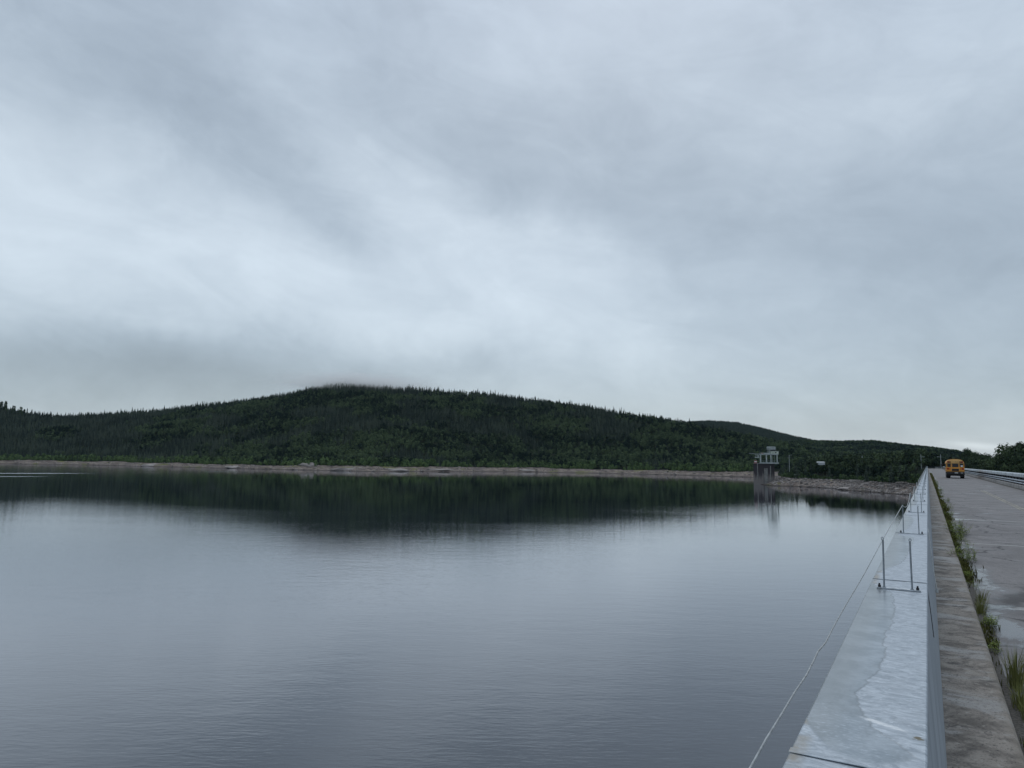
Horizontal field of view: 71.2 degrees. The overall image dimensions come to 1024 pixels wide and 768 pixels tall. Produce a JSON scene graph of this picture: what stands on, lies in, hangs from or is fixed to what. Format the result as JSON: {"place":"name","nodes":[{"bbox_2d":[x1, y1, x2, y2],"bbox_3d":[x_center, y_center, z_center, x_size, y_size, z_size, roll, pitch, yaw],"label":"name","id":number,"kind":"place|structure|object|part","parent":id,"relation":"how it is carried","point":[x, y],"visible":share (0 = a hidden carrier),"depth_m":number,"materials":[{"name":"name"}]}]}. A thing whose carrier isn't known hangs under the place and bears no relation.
{"place":"outdoors","nodes":[
{"label":"outdoors","id":0,"kind":"place"},
{"bbox_2d":[0,464,912,767],"bbox_3d":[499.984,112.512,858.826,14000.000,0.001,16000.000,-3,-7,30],"label":"water","id":1,"kind":"structure","parent":0,"point":[218,618],"depth_m":68.78,"materials":[{"name":"liquid"}]},
{"bbox_2d":[0,389,940,494],"bbox_3d":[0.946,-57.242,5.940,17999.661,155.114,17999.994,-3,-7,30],"label":"ground","id":2,"kind":"structure","parent":0,"point":[484,468],"depth_m":924.56,"materials":[{"name":"green plant"}]},
{"bbox_2d":[3,401,8,413],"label":"spruce tree","id":3,"kind":"object","parent":2,"relation":"on","point":[5,406],"visible":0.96,"depth_m":1273.37,"materials":[{"name":"green plant"}]},
{"bbox_2d":[140,463,154,466],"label":"rock outcrop","id":4,"kind":"object","parent":2,"relation":"on","point":[147,465],"visible":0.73,"depth_m":864.13,"materials":[{"name":"grey stone"}]},
{"bbox_2d":[297,462,314,466],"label":"rock outcrop","id":5,"kind":"object","parent":2,"relation":"on","point":[307,464],"visible":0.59,"depth_m":803.42,"materials":[{"name":"grey stone"}]},
{"bbox_2d":[331,468,352,470],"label":"rock outcrop","id":6,"kind":"object","parent":2,"relation":"on","point":[339,469],"visible":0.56,"depth_m":770.71,"materials":[{"name":"grey stone"}]},
{"bbox_2d":[387,468,409,471],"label":"rock outcrop","id":7,"kind":"object","parent":2,"relation":"on","point":[401,469],"visible":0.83,"depth_m":775.39,"materials":[{"name":"grey stone"}]},
{"bbox_2d":[425,469,452,470],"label":"rock outcrop","id":8,"kind":"object","parent":2,"relation":"on","point":[440,469],"visible":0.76,"depth_m":811.94,"materials":[{"name":"grey stone"}]},
{"bbox_2d":[0,454,920,483],"bbox_3d":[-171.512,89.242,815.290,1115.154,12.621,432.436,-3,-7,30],"label":"shrub belt","id":9,"kind":"object","parent":2,"relation":"on","point":[126,458],"visible":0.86,"depth_m":853.39,"materials":[{"name":"green plant"}]},
{"bbox_2d":[9,460,916,494],"bbox_3d":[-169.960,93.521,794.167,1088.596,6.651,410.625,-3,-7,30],"label":"shore rocks","id":10,"kind":"object","parent":2,"relation":"on","point":[856,485],"visible":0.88,"depth_m":441.74,"materials":[{"name":"grey stone"}]},
{"bbox_2d":[0,380,959,469],"bbox_3d":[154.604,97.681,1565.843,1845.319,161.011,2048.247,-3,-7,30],"label":"spruce forest","id":11,"kind":"object","parent":2,"relation":"on","point":[117,431],"visible":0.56,"depth_m":1120.43,"materials":[{"name":"green plant"}]},
{"bbox_2d":[28,382,961,482],"bbox_3d":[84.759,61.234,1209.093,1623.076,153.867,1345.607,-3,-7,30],"label":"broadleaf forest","id":12,"kind":"object","parent":2,"relation":"on","point":[425,433],"visible":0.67,"depth_m":1020.98,"materials":[{"name":"green plant"}]},
{"bbox_2d":[750,446,778,484],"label":"intake tower","id":13,"kind":"structure","parent":2,"relation":"on","point":[763,472],"depth_m":490.76,"materials":[{"name":"concrete"}]},
{"bbox_2d":[793,465,799,477],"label":"spruce tree","id":14,"kind":"object","parent":2,"relation":"on","point":[796,472],"visible":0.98,"depth_m":477.78,"materials":[{"name":"green plant"}]},
{"bbox_2d":[811,461,820,473],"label":"leafy tree","id":15,"kind":"object","parent":2,"relation":"on","point":[814,464],"visible":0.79,"depth_m":498.31,"materials":[{"name":"green plant"}]},
{"bbox_2d":[816,458,824,475],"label":"leafy tree","id":16,"kind":"object","parent":2,"relation":"on","point":[819,460],"visible":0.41,"depth_m":520.99,"materials":[{"name":"green plant"}]},
{"bbox_2d":[819,456,826,474],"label":"leafy tree","id":17,"kind":"object","parent":2,"relation":"on","point":[822,457],"visible":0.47,"depth_m":522.64,"materials":[{"name":"green plant"}]},
{"bbox_2d":[825,465,832,478],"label":"spruce tree","id":18,"kind":"object","parent":2,"relation":"on","point":[829,474],"visible":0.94,"depth_m":461.30,"materials":[{"name":"green plant"}]},
{"bbox_2d":[854,457,864,475],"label":"leafy tree","id":19,"kind":"object","parent":2,"relation":"on","point":[862,459],"visible":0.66,"depth_m":463.52,"materials":[{"name":"green plant"}]},
{"bbox_2d":[863,466,868,481],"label":"spruce tree","id":20,"kind":"object","parent":2,"relation":"on","point":[866,477],"visible":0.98,"depth_m":415.58,"materials":[{"name":"green plant"}]},
{"bbox_2d":[874,461,884,471],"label":"leafy tree","id":21,"kind":"object","parent":2,"relation":"on","point":[877,462],"visible":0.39,"depth_m":450.80,"materials":[{"name":"green plant"}]},
{"bbox_2d":[884,457,892,465],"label":"leafy tree","id":22,"kind":"object","parent":2,"relation":"on","point":[888,460],"visible":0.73,"depth_m":458.28,"materials":[{"name":"green plant"}]},
{"bbox_2d":[888,466,895,482],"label":"spruce tree","id":23,"kind":"object","parent":2,"relation":"on","point":[891,476],"visible":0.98,"depth_m":394.40,"materials":[{"name":"green plant"}]},
{"bbox_2d":[897,464,902,480],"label":"spruce tree","id":24,"kind":"object","parent":2,"relation":"on","point":[899,471],"visible":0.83,"depth_m":399.63,"materials":[{"name":"green plant"}]},
{"bbox_2d":[899,452,914,471],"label":"leafy tree","id":25,"kind":"object","parent":2,"relation":"on","point":[908,460],"visible":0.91,"depth_m":418.05,"materials":[{"name":"green plant"}]},
{"bbox_2d":[904,464,909,480],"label":"spruce tree","id":26,"kind":"object","parent":2,"relation":"on","point":[906,471],"visible":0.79,"depth_m":392.14,"materials":[{"name":"green plant"}]},
{"bbox_2d":[911,452,922,469],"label":"leafy tree","id":27,"kind":"object","parent":2,"relation":"on","point":[915,456],"visible":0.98,"depth_m":415.38,"materials":[{"name":"green plant"}]},
{"bbox_2d":[917,449,929,467],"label":"leafy tree","id":28,"kind":"object","parent":2,"relation":"on","point":[926,454],"visible":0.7,"depth_m":473.99,"materials":[{"name":"green plant"}]},
{"bbox_2d":[961,448,971,467],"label":"leafy tree","id":29,"kind":"object","parent":2,"relation":"on","point":[966,453],"visible":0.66,"depth_m":394.44,"materials":[{"name":"green plant"}]},
{"bbox_2d":[964,456,976,468],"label":"leafy tree","id":30,"kind":"object","parent":2,"relation":"on","point":[969,463],"visible":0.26,"depth_m":367.95,"materials":[{"name":"green plant"}]},
{"bbox_2d":[969,459,978,468],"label":"leafy tree","id":31,"kind":"object","parent":2,"relation":"on","point":[974,462],"visible":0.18,"depth_m":333.50,"materials":[{"name":"green plant"}]},
{"bbox_2d":[970,451,980,466],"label":"leafy tree","id":32,"kind":"object","parent":2,"relation":"on","point":[975,454],"visible":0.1,"depth_m":379.17,"materials":[{"name":"green plant"}]},
{"bbox_2d":[973,463,985,469],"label":"leafy tree","id":33,"kind":"object","parent":2,"relation":"on","point":[979,466],"visible":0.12,"depth_m":290.73,"materials":[{"name":"green plant"}]},
{"bbox_2d":[979,453,991,459],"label":"leafy tree","id":34,"kind":"object","parent":2,"relation":"on","point":[984,455],"visible":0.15,"depth_m":331.77,"materials":[{"name":"green plant"}]},
{"bbox_2d":[985,458,996,469],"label":"leafy tree","id":35,"kind":"object","parent":2,"relation":"on","point":[988,461],"visible":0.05,"depth_m":247.50,"materials":[{"name":"green plant"}]},
{"bbox_2d":[986,461,998,470],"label":"leafy tree","id":36,"kind":"object","parent":2,"relation":"on","point":[989,464],"visible":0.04,"depth_m":221.88,"materials":[{"name":"green plant"}]},
{"bbox_2d":[989,450,1000,470],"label":"leafy tree","id":37,"kind":"object","parent":2,"relation":"on","point":[994,460],"visible":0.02,"depth_m":235.43,"materials":[{"name":"green plant"}]},
{"bbox_2d":[992,457,1007,470],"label":"leafy tree","id":38,"kind":"object","parent":2,"relation":"on","point":[1001,461],"visible":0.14,"depth_m":203.30,"materials":[{"name":"green plant"}]},
{"bbox_2d":[993,443,1017,470],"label":"leafy tree","id":39,"kind":"object","parent":2,"relation":"on","point":[1002,448],"visible":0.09,"depth_m":214.24,"materials":[{"name":"green plant"}]},
{"bbox_2d":[1000,449,1023,471],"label":"leafy tree","id":40,"kind":"object","parent":2,"relation":"on","point":[1008,468],"visible":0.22,"depth_m":188.55,"materials":[{"name":"green plant"}]},
{"bbox_2d":[1009,453,1023,472],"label":"leafy tree","id":41,"kind":"object","parent":2,"relation":"on","point":[1020,460],"visible":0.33,"depth_m":181.54,"materials":[{"name":"green plant"}]},
{"bbox_2d":[1012,441,1023,450],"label":"leafy tree","id":42,"kind":"object","parent":2,"relation":"on","point":[1018,443],"visible":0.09,"depth_m":222.96,"materials":[{"name":"green plant"}]},
{"bbox_2d":[1014,446,1023,453],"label":"leafy tree","id":43,"kind":"object","parent":2,"relation":"on","point":[1021,448],"visible":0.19,"depth_m":202.64,"materials":[{"name":"green plant"}]},
{"bbox_2d":[1014,464,1023,472],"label":"leafy tree","id":44,"kind":"object","parent":2,"relation":"on","point":[1019,469],"visible":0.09,"depth_m":180.64,"materials":[{"name":"green plant"}]},
{"bbox_2d":[0,0,1023,456],"label":"sky","id":45,"kind":"structure","parent":0,"point":[802,218],"materials":[{"name":"grey"}]},
{"bbox_2d":[928,468,1023,767],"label":"sidewalk","id":46,"kind":"structure","parent":0,"point":[980,731],"depth_m":6.32,"materials":[{"name":"concrete"}]},
{"bbox_2d":[783,467,946,767],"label":"parapet","id":47,"kind":"structure","parent":46,"relation":"on","point":[878,702],"depth_m":2.53,"materials":[{"name":"concrete"}]},
{"bbox_2d":[877,537,920,591],"bbox_3d":[2.264,1.055,4.197,0.228,0.301,0.024,-3,-7,29],"label":"steel post pair","id":48,"kind":"object","parent":47,"relation":"on","point":[885,587],"visible":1,"depth_m":4.18,"materials":[{"name":"metal"}]},
{"bbox_2d":[899,506,923,534],"bbox_3d":[4.243,1.441,7.602,0.228,0.301,0.024,-3,-7,31],"label":"steel post pair","id":49,"kind":"object","parent":47,"relation":"on","point":[918,523],"visible":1,"depth_m":7.58,"materials":[{"name":"metal"}]},
{"bbox_2d":[749,468,925,767],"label":"rope","id":50,"kind":"object","parent":49,"relation":"attached to","point":[771,730],"visible":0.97,"depth_m":2.85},
{"bbox_2d":[908,493,924,512],"bbox_3d":[6.219,1.826,11.001,0.228,0.301,0.024,-3,-7,31],"label":"steel post pair","id":51,"kind":"object","parent":47,"relation":"on","point":[921,505],"visible":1,"depth_m":10.98,"materials":[{"name":"metal"}]},
{"bbox_2d":[928,595,933,636],"bbox_3d":[2.451,1.331,4.189,0.004,0.241,0.284,-2,-7,25],"label":"wire","id":52,"kind":"object","parent":47,"relation":"attached to","point":[931,616],"visible":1,"depth_m":4.14,"materials":[{"name":"metal"}]},
{"bbox_2d":[928,529,938,592],"bbox_3d":[4.438,1.837,7.544,0.025,0.506,1.424,-2,-7,28],"label":"cord","id":53,"kind":"object","parent":47,"relation":"hanging from","point":[937,591],"visible":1,"depth_m":7.37,"materials":[{"name":"white plastic"}]},
{"bbox_2d":[929,469,1023,724],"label":"road","id":54,"kind":"structure","parent":0,"point":[995,535],"depth_m":18.45,"materials":[{"name":"grey asphalt"}]},
{"bbox_2d":[941,459,965,477],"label":"school bus","id":55,"kind":"object","parent":54,"relation":"on","point":[954,467],"visible":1,"depth_m":110.92,"materials":[{"name":"yellow metal"}]},
{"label":"emergency door","id":56,"kind":"part","parent":55,"relation":"part of","materials":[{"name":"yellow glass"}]},
{"bbox_2d":[942,519,971,534],"bbox_3d":[13.002,4.185,20.841,0.820,0.446,1.733,-3,-7,30],"label":"weed plant","id":57,"kind":"object","parent":54,"relation":"on","point":[957,529],"visible":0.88,"depth_m":20.70,"materials":[{"name":"green plant"}]},
{"bbox_2d":[952,530,965,540],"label":"weed plant","id":58,"kind":"object","parent":54,"relation":"on","point":[958,536],"visible":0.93,"depth_m":19.19,"materials":[{"name":"green plant"}]},
{"bbox_2d":[945,546,977,561],"bbox_3d":[9.596,3.603,15.175,0.566,0.322,1.338,-4,-8,40],"label":"weed plant","id":59,"kind":"object","parent":54,"relation":"on","point":[967,556],"visible":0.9,"depth_m":15.00,"materials":[{"name":"green plant"}]},
{"bbox_2d":[954,536,973,549],"bbox_3d":[10.709,3.791,16.937,0.508,0.348,1.159,-3,-7,30],"label":"weed plant","id":60,"kind":"object","parent":54,"relation":"on","point":[958,542],"visible":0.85,"depth_m":17.14,"materials":[{"name":"green plant"}]},
{"bbox_2d":[930,473,1023,746],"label":"gutter moss","id":61,"kind":"object","parent":54,"relation":"on","point":[964,564],"visible":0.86,"depth_m":13.76,"materials":[{"name":"green plant"}]},
{"bbox_2d":[974,586,992,603],"bbox_3d":[6.984,3.110,10.553,0.309,0.239,0.487,-3,-7,30],"label":"grass tuft","id":62,"kind":"object","parent":54,"relation":"on","point":[983,598],"visible":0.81,"depth_m":10.58,"materials":[{"name":"green plant"}]},
{"bbox_2d":[944,469,1023,490],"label":"gutter dirt","id":63,"kind":"structure","parent":54,"relation":"on","point":[997,483],"depth_m":77.69,"materials":[{"name":"brown soil"}]},
{"bbox_2d":[949,525,1023,754],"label":"gutter soil","id":64,"kind":"structure","parent":54,"relation":"on","point":[1016,718],"depth_m":6.57,"materials":[{"name":"brown soil"}]},
{"bbox_2d":[965,580,979,590],"bbox_3d":[7.510,3.282,11.676,0.220,0.169,0.419,-3,-7,30],"label":"weed plant","id":65,"kind":"object","parent":64,"relation":"on","point":[973,584],"visible":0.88,"depth_m":11.66,"materials":[{"name":"green plant"}]},
{"bbox_2d":[973,599,989,614],"bbox_3d":[6.432,3.027,9.746,0.435,0.219,0.342,3,-6,-22],"label":"grass tuft","id":66,"kind":"object","parent":64,"relation":"on","point":[981,608],"visible":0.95,"depth_m":9.73,"materials":[{"name":"green plant"}]},
{"bbox_2d":[979,613,1000,627],"bbox_3d":[6.003,2.972,8.968,0.369,0.176,0.236,7,-8,-44],"label":"weed plant","id":67,"kind":"object","parent":64,"relation":"on","point":[990,621],"visible":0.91,"depth_m":8.93,"materials":[{"name":"green plant"}]},
{"bbox_2d":[987,639,1001,653],"bbox_3d":[5.257,2.863,7.784,0.163,0.124,0.392,-3,-7,30],"label":"weed plant","id":68,"kind":"object","parent":64,"relation":"on","point":[995,643],"visible":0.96,"depth_m":7.75,"materials":[{"name":"green plant"}]},
{"bbox_2d":[980,490,1023,510],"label":"road marking","id":69,"kind":"object","parent":54,"relation":"on","point":[1004,501],"visible":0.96,"depth_m":39.48,"materials":[{"name":"paint"}]},
{"bbox_2d":[985,491,1023,508],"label":"road marking","id":70,"kind":"object","parent":54,"relation":"on","point":[1005,500],"visible":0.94,"depth_m":41.19,"materials":[{"name":"paint"}]},
{"bbox_2d":[995,646,1023,692],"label":"grass tuft","id":71,"kind":"object","parent":54,"relation":"on","point":[1013,676],"visible":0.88,"depth_m":6.47,"materials":[{"name":"green plant"}]},
{"bbox_2d":[1006,681,1023,711],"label":"grass tuft","id":72,"kind":"object","parent":54,"relation":"on","point":[1020,696],"visible":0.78,"depth_m":5.96,"materials":[{"name":"green plant"}]},
{"bbox_2d":[1018,700,1023,722],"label":"grass tuft","id":73,"kind":"object","parent":54,"relation":"on","point":[1022,714],"visible":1,"depth_m":5.68,"materials":[{"name":"green plant"}]},
{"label":"dam","id":74,"kind":"object","parent":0,"visible":0},
{"bbox_2d":[942,466,1023,489],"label":"guard barrier","id":75,"kind":"object","parent":74,"relation":"on","point":[1013,479],"visible":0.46,"depth_m":82.45,"materials":[{"name":"metal"}]}
]}

